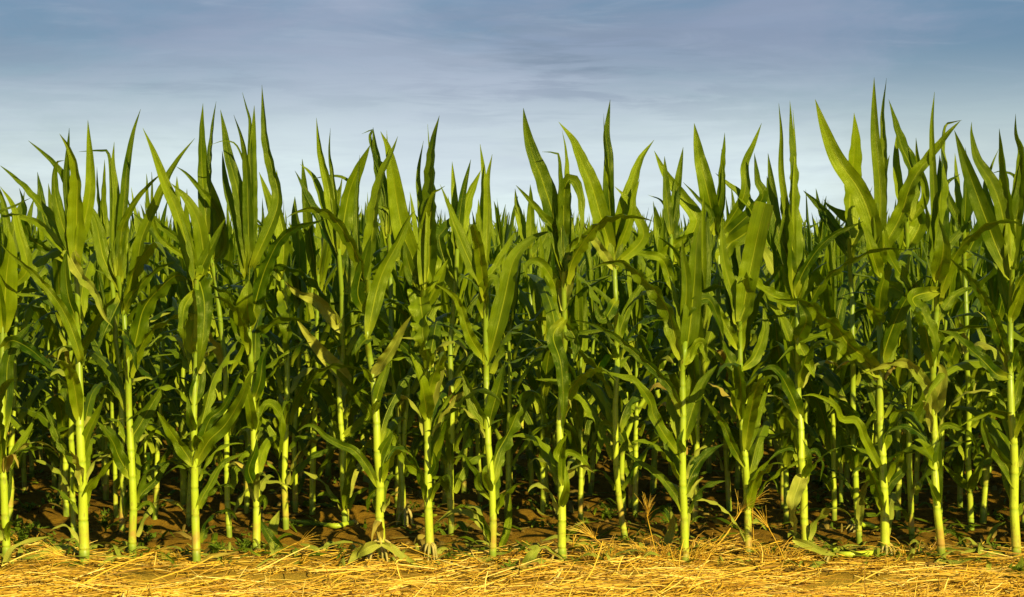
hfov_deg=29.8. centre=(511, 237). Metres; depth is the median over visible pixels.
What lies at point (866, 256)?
corn plant
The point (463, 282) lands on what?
corn plant
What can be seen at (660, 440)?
corn plant
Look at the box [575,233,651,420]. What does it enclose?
corn plant
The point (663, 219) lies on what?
corn plant
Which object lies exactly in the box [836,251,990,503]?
corn plant
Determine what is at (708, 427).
corn plant
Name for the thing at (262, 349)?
corn plant
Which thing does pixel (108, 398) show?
corn plant
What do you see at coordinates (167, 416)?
corn plant
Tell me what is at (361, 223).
corn plant
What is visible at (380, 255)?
corn plant
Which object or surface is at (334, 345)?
corn plant
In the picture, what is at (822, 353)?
corn plant
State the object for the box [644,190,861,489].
corn plant
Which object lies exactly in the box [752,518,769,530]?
fallen leaf
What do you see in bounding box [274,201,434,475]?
corn plant
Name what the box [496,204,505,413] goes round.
corn plant
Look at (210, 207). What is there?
corn plant
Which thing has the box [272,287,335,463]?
corn plant
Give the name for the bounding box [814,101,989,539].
corn plant
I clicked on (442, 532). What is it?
fallen leaf
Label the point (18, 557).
straw stalk
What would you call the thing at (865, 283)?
corn plant
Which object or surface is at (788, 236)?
corn plant
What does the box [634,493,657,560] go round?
barley ear
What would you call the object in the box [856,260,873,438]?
corn plant
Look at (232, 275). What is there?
corn plant
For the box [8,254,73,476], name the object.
corn plant
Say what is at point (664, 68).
sky
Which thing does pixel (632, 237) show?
corn plant
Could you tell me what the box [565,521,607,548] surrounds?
barley ear
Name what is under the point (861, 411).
corn plant
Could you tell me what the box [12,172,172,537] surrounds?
corn plant
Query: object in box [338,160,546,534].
corn plant
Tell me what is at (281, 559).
straw stalk
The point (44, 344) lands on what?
corn plant
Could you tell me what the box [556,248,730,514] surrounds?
corn plant
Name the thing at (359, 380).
corn plant
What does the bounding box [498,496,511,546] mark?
fallen leaf
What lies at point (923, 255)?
corn plant
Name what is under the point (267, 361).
corn plant
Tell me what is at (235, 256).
corn plant
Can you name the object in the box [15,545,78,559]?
fallen leaf
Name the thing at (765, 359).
corn plant
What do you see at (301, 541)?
barley ear
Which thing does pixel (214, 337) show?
corn plant
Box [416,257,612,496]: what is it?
corn plant
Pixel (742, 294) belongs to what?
corn plant
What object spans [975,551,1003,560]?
fallen leaf
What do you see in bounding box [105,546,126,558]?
fallen leaf
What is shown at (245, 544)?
weed
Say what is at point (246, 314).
corn plant
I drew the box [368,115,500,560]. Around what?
corn plant
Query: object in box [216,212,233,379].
corn plant
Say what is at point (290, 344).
corn plant
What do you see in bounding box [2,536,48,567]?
fallen leaf
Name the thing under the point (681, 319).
corn plant
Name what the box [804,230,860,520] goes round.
corn plant
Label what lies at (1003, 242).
corn plant
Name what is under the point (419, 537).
fallen leaf
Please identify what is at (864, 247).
corn plant
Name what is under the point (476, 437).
corn plant
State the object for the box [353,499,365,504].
weed
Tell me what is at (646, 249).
corn plant
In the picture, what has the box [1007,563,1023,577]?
weed
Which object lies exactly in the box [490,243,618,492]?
corn plant
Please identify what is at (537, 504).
weed
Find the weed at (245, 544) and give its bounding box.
[235,538,251,552]
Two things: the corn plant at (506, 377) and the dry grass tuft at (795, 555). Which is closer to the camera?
the dry grass tuft at (795, 555)
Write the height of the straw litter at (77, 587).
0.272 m
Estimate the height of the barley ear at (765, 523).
0.295 m
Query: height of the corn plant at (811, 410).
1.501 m
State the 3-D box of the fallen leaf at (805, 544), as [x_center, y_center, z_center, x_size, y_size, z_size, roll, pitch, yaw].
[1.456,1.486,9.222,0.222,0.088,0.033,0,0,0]
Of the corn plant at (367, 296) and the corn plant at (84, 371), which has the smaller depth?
the corn plant at (367, 296)
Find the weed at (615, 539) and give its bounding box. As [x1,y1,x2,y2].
[600,535,630,542]
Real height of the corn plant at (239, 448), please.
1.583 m
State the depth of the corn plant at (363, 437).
12.83 m
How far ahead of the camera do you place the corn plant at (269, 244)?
14.79 m
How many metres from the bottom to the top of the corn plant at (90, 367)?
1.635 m
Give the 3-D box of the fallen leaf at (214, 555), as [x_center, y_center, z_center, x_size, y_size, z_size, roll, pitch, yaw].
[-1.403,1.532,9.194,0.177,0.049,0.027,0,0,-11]
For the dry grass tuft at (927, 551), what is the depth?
9.31 m
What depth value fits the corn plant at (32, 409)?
11.77 m
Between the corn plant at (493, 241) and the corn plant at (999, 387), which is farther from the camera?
the corn plant at (493, 241)
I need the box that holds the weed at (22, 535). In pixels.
[10,520,34,549]
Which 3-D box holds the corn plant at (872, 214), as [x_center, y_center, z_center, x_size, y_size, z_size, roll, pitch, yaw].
[1.850,0.402,9.285,1.172,2.358,0.644,0,0,-39]
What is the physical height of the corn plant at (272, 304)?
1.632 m
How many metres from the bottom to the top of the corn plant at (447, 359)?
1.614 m
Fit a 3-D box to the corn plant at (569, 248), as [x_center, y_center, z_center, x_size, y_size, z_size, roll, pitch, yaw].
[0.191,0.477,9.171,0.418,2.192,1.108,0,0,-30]
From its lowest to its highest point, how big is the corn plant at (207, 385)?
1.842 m
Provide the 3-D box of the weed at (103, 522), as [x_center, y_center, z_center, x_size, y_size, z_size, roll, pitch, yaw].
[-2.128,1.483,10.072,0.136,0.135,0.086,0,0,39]
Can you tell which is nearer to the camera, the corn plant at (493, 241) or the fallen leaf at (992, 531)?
the fallen leaf at (992, 531)
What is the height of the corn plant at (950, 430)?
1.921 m
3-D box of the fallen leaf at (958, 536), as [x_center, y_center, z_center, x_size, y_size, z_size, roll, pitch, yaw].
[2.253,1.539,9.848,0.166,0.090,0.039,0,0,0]
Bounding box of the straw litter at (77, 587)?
[0,528,1023,596]
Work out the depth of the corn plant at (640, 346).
13.35 m
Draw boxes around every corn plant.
[0,123,114,563]
[0,187,93,559]
[0,191,92,504]
[0,201,137,521]
[0,222,37,410]
[7,250,40,491]
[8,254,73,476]
[9,261,167,507]
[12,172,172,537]
[14,216,50,437]
[17,245,134,516]
[18,235,101,488]
[19,159,215,534]
[22,298,56,423]
[25,248,126,492]
[25,272,95,464]
[29,229,159,458]
[32,219,173,388]
[33,263,124,455]
[48,271,191,517]
[59,247,273,519]
[66,262,158,472]
[70,271,130,352]
[80,109,222,555]
[82,188,221,443]
[83,202,233,269]
[83,252,296,494]
[83,272,157,508]
[83,348,95,388]
[86,215,171,385]
[88,233,202,435]
[89,248,158,499]
[112,281,303,525]
[132,129,256,562]
[132,258,188,461]
[133,178,265,504]
[138,248,174,492]
[145,104,312,537]
[153,249,334,444]
[163,264,222,412]
[168,273,261,401]
[188,248,335,476]
[206,269,228,464]
[207,233,278,513]
[208,248,318,447]
[210,89,324,547]
[212,172,361,511]
[213,160,440,514]
[213,170,362,529]
[214,260,261,466]
[216,206,237,320]
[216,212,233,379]
[220,237,330,501]
[224,261,235,387]
[225,216,360,421]
[236,260,293,445]
[240,118,438,521]
[243,281,295,499]
[257,209,262,236]
[260,239,305,452]
[267,205,286,401]
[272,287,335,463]
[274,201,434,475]
[284,254,317,478]
[288,137,459,562]
[288,213,317,428]
[297,270,371,520]
[302,205,371,377]
[304,263,335,401]
[308,201,412,470]
[313,129,491,526]
[319,256,509,523]
[319,272,377,421]
[325,230,398,460]
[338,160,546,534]
[350,256,535,504]
[358,202,411,422]
[358,206,367,394]
[359,225,414,427]
[361,230,549,503]
[361,264,538,501]
[363,263,412,506]
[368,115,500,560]
[385,235,507,485]
[396,194,498,450]
[397,270,457,427]
[415,245,449,474]
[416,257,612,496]
[430,145,548,560]
[437,211,522,386]
[445,185,587,494]
[445,231,467,452]
[447,234,533,492]
[453,245,609,512]
[454,220,500,473]
[456,265,595,457]
[457,241,575,486]
[457,306,474,456]
[488,197,522,413]
[488,212,507,389]
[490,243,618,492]
[492,303,524,430]
[493,229,521,430]
[494,223,523,435]
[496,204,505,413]
[497,260,644,473]
[504,236,599,502]
[505,222,707,507]
[505,226,674,457]
[510,209,625,459]
[513,108,653,562]
[516,102,662,538]
[522,252,555,472]
[525,265,662,524]
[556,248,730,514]
[556,271,594,410]
[557,255,660,507]
[570,210,723,561]
[571,219,759,493]
[574,245,653,433]
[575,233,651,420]
[576,254,659,493]
[584,241,641,447]
[585,208,653,316]
[586,252,646,416]
[588,281,651,396]
[589,227,764,454]
[589,286,677,449]
[591,149,725,514]
[604,200,857,457]
[609,266,756,475]
[610,321,748,452]
[611,236,758,444]
[620,241,755,441]
[625,195,689,381]
[633,226,653,311]
[639,244,749,454]
[643,229,767,472]
[643,229,847,503]
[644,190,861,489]
[646,123,823,510]
[654,195,768,521]
[660,212,665,233]
[687,201,815,560]
[701,231,718,460]
[711,177,837,509]
[711,195,918,503]
[714,258,805,477]
[717,311,768,460]
[741,105,903,559]
[746,199,826,523]
[746,254,873,473]
[757,229,876,475]
[761,243,771,446]
[767,256,876,504]
[768,114,961,543]
[773,78,959,555]
[789,297,862,449]
[804,198,869,395]
[804,216,896,491]
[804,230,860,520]
[813,217,865,253]
[813,225,826,248]
[813,265,951,475]
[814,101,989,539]
[814,200,895,444]
[828,227,931,519]
[835,244,916,408]
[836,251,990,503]
[836,260,866,424]
[842,211,1023,514]
[856,240,975,401]
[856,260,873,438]
[856,261,947,459]
[861,235,865,401]
[861,266,884,428]
[862,92,1023,557]
[863,242,990,475]
[864,147,1023,529]
[864,277,877,470]
[866,241,925,471]
[867,252,998,437]
[911,236,931,484]
[913,218,990,441]
[914,238,927,280]
[916,231,951,436]
[916,244,923,281]
[918,232,925,256]
[921,229,928,254]
[924,240,984,507]
[925,242,1023,523]
[936,248,1005,477]
[939,114,1023,561]
[940,284,1021,479]
[945,262,1006,490]
[947,257,1021,489]
[967,233,987,404]
[974,251,987,441]
[982,242,1023,448]
[985,247,1023,526]
[1022,221,1023,239]
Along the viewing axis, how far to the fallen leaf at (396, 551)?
9.16 m
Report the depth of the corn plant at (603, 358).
11.25 m
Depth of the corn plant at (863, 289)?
15.48 m
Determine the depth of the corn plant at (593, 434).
11.96 m
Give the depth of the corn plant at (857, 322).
12.71 m
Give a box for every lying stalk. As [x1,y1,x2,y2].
[281,507,357,528]
[797,525,892,558]
[823,547,870,563]
[846,522,878,532]
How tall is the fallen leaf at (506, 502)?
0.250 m
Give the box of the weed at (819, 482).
[811,477,822,486]
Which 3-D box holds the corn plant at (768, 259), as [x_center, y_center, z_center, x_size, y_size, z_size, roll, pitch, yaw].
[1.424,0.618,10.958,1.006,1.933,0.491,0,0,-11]
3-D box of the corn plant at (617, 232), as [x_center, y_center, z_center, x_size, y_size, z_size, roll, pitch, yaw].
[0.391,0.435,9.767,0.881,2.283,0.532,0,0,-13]
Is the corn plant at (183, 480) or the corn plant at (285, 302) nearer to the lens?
the corn plant at (285, 302)
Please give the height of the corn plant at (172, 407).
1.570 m
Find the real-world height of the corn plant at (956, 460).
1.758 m
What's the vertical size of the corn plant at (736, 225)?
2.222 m
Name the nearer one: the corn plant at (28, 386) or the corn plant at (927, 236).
the corn plant at (28, 386)
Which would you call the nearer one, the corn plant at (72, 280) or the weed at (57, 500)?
the weed at (57, 500)
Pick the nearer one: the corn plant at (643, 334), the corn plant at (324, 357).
the corn plant at (324, 357)
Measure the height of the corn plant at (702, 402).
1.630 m
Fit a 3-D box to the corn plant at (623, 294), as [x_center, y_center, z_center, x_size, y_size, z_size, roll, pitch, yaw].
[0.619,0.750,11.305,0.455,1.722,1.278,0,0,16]
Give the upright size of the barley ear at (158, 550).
0.194 m
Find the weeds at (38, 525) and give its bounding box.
[0,440,1023,561]
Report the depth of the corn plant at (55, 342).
10.55 m
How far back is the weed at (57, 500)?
10.77 m
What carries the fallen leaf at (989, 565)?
on the ground
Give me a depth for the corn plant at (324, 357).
10.11 m
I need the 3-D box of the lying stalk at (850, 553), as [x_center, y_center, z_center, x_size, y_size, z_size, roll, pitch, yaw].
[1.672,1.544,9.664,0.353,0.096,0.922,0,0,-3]
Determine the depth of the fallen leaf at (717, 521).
10.58 m
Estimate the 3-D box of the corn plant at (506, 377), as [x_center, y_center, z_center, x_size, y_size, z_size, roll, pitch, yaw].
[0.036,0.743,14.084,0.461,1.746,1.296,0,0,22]
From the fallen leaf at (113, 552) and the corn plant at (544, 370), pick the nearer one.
the fallen leaf at (113, 552)
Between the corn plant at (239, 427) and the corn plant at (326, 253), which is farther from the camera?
the corn plant at (239, 427)
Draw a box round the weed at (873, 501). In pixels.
[865,495,875,507]
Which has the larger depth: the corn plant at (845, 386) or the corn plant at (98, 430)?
the corn plant at (98, 430)
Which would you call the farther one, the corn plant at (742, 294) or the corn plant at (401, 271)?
the corn plant at (401, 271)
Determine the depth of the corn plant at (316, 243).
14.81 m
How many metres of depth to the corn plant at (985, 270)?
12.72 m
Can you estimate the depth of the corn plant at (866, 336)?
11.32 m
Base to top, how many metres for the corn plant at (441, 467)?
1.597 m
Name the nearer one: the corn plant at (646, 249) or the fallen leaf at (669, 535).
the fallen leaf at (669, 535)
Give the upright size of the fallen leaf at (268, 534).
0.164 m
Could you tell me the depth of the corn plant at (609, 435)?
13.46 m
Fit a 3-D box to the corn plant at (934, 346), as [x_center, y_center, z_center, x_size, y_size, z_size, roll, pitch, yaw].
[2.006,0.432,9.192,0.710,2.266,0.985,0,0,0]
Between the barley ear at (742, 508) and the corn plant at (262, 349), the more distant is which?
the corn plant at (262, 349)
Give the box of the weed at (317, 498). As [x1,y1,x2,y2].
[307,495,323,502]
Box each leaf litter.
[0,419,1023,556]
[0,534,1023,568]
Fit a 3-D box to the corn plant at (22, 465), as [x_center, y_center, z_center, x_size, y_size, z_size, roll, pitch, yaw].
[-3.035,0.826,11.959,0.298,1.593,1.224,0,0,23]
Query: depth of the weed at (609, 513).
10.65 m
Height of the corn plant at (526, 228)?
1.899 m
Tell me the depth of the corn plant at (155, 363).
11.92 m
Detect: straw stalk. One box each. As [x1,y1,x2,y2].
[1,550,39,565]
[84,552,153,582]
[152,556,212,580]
[259,545,309,571]
[313,569,367,578]
[396,559,405,581]
[448,552,487,561]
[584,541,602,582]
[686,553,710,593]
[717,512,740,544]
[861,566,893,580]
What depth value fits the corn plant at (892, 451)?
11.97 m
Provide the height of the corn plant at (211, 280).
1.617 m
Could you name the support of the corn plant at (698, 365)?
on the ground
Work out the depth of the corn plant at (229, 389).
12.76 m
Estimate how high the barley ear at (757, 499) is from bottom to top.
0.368 m
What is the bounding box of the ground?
[0,383,1023,596]
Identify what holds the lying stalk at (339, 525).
on the ground
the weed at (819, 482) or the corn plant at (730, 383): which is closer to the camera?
the weed at (819, 482)
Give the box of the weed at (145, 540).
[139,536,154,543]
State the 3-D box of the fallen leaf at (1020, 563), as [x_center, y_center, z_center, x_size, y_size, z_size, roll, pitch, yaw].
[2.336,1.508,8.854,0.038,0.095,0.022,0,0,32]
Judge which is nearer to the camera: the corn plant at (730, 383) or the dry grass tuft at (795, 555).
the dry grass tuft at (795, 555)
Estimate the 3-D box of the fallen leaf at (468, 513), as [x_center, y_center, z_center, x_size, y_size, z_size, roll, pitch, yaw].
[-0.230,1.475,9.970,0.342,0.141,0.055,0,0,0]
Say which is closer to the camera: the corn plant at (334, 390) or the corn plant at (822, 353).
the corn plant at (822, 353)
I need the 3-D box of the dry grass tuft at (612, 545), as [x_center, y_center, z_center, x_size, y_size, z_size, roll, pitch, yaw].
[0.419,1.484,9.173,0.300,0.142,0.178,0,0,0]
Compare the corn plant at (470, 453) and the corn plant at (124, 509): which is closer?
the corn plant at (124, 509)
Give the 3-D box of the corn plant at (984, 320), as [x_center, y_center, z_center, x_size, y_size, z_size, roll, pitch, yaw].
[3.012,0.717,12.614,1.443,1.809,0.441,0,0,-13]
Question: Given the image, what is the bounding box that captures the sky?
[0,0,1023,232]
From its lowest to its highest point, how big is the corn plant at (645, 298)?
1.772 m
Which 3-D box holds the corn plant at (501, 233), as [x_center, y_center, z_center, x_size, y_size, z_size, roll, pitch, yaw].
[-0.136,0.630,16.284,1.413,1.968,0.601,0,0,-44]
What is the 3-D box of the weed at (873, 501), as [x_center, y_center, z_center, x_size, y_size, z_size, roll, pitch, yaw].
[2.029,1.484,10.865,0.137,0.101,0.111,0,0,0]
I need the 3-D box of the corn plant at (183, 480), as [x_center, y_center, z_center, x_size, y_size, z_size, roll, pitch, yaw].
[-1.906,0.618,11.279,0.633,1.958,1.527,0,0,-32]
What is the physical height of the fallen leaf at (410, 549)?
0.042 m
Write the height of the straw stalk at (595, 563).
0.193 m
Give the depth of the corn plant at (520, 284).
13.39 m
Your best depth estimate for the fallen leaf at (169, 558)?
9.06 m
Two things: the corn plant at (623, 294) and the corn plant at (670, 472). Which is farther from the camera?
the corn plant at (670, 472)
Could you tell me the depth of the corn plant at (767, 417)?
13.52 m
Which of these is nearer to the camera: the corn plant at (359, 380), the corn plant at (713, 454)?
the corn plant at (359, 380)
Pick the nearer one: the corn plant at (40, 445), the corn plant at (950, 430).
the corn plant at (40, 445)
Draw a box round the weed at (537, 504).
[529,499,551,506]
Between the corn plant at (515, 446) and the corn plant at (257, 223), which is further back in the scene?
the corn plant at (257, 223)
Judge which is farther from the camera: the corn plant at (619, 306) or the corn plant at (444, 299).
the corn plant at (619, 306)
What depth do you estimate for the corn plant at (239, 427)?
14.04 m
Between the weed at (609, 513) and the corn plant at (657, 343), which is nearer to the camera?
the weed at (609, 513)
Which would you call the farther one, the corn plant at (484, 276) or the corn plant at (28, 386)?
the corn plant at (28, 386)
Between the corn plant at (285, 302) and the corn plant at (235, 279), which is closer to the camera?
the corn plant at (285, 302)
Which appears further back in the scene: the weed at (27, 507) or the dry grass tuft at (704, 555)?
the weed at (27, 507)
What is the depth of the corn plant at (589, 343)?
14.55 m
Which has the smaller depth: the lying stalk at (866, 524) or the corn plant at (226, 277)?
the lying stalk at (866, 524)
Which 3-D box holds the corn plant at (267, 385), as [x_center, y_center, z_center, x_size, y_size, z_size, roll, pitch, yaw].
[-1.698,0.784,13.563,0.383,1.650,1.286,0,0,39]
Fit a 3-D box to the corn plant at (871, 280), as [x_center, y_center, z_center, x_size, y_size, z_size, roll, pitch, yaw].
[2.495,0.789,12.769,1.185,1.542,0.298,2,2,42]
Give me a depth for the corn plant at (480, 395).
12.64 m
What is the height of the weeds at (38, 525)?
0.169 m
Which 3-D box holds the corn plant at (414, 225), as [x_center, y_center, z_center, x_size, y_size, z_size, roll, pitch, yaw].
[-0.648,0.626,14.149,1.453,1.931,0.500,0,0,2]
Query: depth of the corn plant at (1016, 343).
10.56 m
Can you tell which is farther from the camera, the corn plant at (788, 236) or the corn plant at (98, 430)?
the corn plant at (98, 430)
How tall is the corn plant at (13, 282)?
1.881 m
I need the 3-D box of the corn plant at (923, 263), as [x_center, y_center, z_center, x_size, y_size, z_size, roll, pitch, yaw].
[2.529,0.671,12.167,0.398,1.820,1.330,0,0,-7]
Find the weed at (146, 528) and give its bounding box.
[143,523,154,532]
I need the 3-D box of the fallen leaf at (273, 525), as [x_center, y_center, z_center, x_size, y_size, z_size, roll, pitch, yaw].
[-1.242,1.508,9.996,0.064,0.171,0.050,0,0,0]
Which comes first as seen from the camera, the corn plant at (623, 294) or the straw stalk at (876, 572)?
the straw stalk at (876, 572)
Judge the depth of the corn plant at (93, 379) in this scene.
11.24 m
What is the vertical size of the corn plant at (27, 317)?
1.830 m
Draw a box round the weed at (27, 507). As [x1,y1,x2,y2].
[21,502,35,511]
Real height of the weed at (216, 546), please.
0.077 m
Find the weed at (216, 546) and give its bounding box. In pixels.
[207,540,226,552]
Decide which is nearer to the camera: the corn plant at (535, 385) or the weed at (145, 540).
the weed at (145, 540)
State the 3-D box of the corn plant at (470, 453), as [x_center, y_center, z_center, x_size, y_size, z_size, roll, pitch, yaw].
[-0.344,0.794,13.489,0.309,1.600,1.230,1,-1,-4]
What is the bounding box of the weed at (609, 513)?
[598,500,617,518]
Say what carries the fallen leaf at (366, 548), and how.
on the straw litter at (77, 587)
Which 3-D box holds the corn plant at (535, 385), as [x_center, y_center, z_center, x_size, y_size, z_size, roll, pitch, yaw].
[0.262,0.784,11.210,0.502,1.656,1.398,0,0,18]
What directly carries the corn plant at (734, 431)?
on the ground
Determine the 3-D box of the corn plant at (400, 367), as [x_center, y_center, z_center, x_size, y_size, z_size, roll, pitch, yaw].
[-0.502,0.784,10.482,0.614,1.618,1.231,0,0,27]
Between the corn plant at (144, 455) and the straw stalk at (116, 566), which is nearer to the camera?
the straw stalk at (116, 566)
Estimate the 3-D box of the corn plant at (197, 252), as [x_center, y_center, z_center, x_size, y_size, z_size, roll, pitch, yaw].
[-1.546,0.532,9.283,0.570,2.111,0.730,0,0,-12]
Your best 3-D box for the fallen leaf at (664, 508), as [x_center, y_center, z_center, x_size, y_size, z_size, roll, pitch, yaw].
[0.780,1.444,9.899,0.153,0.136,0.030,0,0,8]
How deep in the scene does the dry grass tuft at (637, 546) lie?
9.18 m
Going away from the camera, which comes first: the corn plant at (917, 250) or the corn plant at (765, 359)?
the corn plant at (765, 359)
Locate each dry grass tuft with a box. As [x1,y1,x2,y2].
[10,527,56,547]
[575,534,630,561]
[617,535,680,560]
[620,530,746,564]
[690,532,760,552]
[731,542,798,561]
[737,536,826,563]
[854,533,966,556]
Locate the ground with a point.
(172, 519)
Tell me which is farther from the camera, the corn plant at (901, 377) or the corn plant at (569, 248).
the corn plant at (901, 377)
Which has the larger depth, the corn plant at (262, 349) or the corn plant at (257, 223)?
the corn plant at (257, 223)
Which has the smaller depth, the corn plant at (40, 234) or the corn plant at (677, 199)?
the corn plant at (677, 199)
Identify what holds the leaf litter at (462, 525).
on the ground
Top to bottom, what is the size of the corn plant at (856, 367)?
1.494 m
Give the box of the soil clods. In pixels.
[0,423,1020,572]
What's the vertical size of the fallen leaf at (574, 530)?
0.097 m
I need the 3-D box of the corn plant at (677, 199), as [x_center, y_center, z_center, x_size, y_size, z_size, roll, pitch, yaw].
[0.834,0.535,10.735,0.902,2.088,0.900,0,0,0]
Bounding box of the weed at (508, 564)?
[498,558,520,572]
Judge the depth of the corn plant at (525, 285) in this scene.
12.60 m
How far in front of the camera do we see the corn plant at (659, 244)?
11.98 m
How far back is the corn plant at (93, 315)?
12.71 m
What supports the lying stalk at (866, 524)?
on the ground
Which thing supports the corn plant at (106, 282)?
on the ground
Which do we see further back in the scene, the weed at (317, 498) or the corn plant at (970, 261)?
the corn plant at (970, 261)
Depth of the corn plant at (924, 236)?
18.99 m
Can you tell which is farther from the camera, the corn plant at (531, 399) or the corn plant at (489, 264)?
the corn plant at (489, 264)
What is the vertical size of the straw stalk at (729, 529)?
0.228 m
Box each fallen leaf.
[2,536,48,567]
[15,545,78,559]
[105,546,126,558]
[142,548,176,566]
[200,552,235,561]
[261,520,282,549]
[268,510,279,534]
[348,541,381,564]
[381,542,418,565]
[409,548,445,556]
[411,534,424,549]
[433,528,445,534]
[436,508,500,534]
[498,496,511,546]
[504,480,509,518]
[520,545,540,569]
[540,546,563,558]
[566,526,582,538]
[649,505,677,530]
[664,506,675,548]
[702,514,726,523]
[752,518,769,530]
[788,530,800,538]
[792,538,836,555]
[895,552,976,560]
[935,529,965,541]
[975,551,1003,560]
[986,522,1004,543]
[986,559,991,569]
[1015,556,1023,566]
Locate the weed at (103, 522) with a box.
[94,508,113,531]
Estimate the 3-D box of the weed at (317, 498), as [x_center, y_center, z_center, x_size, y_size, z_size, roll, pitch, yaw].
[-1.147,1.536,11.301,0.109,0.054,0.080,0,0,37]
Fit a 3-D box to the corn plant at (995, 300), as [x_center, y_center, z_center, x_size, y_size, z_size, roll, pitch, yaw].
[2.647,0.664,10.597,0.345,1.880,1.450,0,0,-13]
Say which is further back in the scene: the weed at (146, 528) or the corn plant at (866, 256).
the corn plant at (866, 256)
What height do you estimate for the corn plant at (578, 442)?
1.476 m
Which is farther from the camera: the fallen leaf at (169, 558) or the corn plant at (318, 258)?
the corn plant at (318, 258)
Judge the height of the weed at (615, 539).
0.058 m
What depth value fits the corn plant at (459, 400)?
14.09 m
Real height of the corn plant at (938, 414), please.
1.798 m
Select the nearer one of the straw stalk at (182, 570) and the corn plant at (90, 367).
the straw stalk at (182, 570)
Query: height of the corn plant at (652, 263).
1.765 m
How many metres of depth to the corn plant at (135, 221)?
13.45 m
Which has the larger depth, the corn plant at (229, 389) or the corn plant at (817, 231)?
the corn plant at (817, 231)
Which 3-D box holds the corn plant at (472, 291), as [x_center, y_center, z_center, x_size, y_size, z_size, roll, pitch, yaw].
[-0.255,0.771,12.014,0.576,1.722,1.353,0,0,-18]
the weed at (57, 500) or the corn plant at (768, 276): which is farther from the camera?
the corn plant at (768, 276)
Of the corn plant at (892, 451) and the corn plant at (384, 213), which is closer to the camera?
the corn plant at (384, 213)
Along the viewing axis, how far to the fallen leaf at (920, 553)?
9.23 m
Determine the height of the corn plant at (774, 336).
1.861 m
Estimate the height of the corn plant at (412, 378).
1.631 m
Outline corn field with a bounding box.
[0,192,1023,456]
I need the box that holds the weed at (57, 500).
[45,492,61,508]
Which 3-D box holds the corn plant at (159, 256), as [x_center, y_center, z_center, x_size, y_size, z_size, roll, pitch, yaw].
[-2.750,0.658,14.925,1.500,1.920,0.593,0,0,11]
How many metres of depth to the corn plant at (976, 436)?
14.08 m
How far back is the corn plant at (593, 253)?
13.50 m
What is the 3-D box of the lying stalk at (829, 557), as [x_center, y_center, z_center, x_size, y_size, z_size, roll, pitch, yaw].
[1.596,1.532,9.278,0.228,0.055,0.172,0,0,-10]
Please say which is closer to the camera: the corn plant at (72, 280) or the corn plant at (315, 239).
the corn plant at (315, 239)
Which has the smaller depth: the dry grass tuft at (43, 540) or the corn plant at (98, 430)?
the dry grass tuft at (43, 540)
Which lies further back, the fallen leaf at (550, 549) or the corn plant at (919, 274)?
the corn plant at (919, 274)
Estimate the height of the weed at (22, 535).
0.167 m
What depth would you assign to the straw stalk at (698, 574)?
8.24 m
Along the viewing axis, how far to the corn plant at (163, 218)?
15.39 m
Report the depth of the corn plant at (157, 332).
10.67 m
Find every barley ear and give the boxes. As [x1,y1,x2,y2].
[27,540,78,561]
[111,540,172,573]
[259,528,320,560]
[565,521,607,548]
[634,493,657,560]
[713,490,761,544]
[749,508,785,562]
[752,490,774,547]
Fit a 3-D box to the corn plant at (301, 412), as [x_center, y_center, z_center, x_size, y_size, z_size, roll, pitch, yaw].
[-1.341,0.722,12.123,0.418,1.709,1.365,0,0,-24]
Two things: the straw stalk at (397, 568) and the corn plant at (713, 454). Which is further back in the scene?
the corn plant at (713, 454)
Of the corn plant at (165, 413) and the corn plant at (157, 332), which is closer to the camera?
the corn plant at (157, 332)
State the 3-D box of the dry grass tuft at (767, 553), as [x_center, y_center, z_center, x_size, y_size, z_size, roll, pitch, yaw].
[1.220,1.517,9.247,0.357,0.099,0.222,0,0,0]
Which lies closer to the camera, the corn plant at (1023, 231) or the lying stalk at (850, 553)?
the lying stalk at (850, 553)
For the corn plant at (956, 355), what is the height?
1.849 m
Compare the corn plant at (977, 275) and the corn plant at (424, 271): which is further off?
the corn plant at (977, 275)
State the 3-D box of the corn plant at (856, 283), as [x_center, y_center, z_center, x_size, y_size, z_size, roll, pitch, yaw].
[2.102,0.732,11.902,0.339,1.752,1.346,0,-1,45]
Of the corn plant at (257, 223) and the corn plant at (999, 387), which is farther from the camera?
the corn plant at (257, 223)
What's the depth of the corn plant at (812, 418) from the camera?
11.90 m
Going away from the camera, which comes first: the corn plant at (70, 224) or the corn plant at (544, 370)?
the corn plant at (70, 224)
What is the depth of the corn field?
11.83 m
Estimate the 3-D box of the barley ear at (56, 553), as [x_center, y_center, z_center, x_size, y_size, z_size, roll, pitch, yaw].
[-2.161,1.486,9.113,0.272,0.142,0.112,0,0,-7]
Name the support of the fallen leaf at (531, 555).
on the ground
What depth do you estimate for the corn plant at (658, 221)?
15.38 m
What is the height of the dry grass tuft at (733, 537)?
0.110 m
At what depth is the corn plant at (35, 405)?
12.31 m
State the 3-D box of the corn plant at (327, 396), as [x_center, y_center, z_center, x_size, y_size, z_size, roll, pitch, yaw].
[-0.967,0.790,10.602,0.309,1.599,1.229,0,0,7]
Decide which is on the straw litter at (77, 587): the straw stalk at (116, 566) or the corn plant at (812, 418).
the straw stalk at (116, 566)
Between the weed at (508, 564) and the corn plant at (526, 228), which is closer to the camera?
the weed at (508, 564)
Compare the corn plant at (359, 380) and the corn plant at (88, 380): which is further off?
the corn plant at (88, 380)
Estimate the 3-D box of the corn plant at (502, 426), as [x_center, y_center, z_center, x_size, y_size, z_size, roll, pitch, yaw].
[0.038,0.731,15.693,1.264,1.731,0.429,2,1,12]
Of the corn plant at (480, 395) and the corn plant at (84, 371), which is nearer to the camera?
the corn plant at (480, 395)
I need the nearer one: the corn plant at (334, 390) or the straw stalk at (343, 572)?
the straw stalk at (343, 572)
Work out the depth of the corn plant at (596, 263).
14.04 m

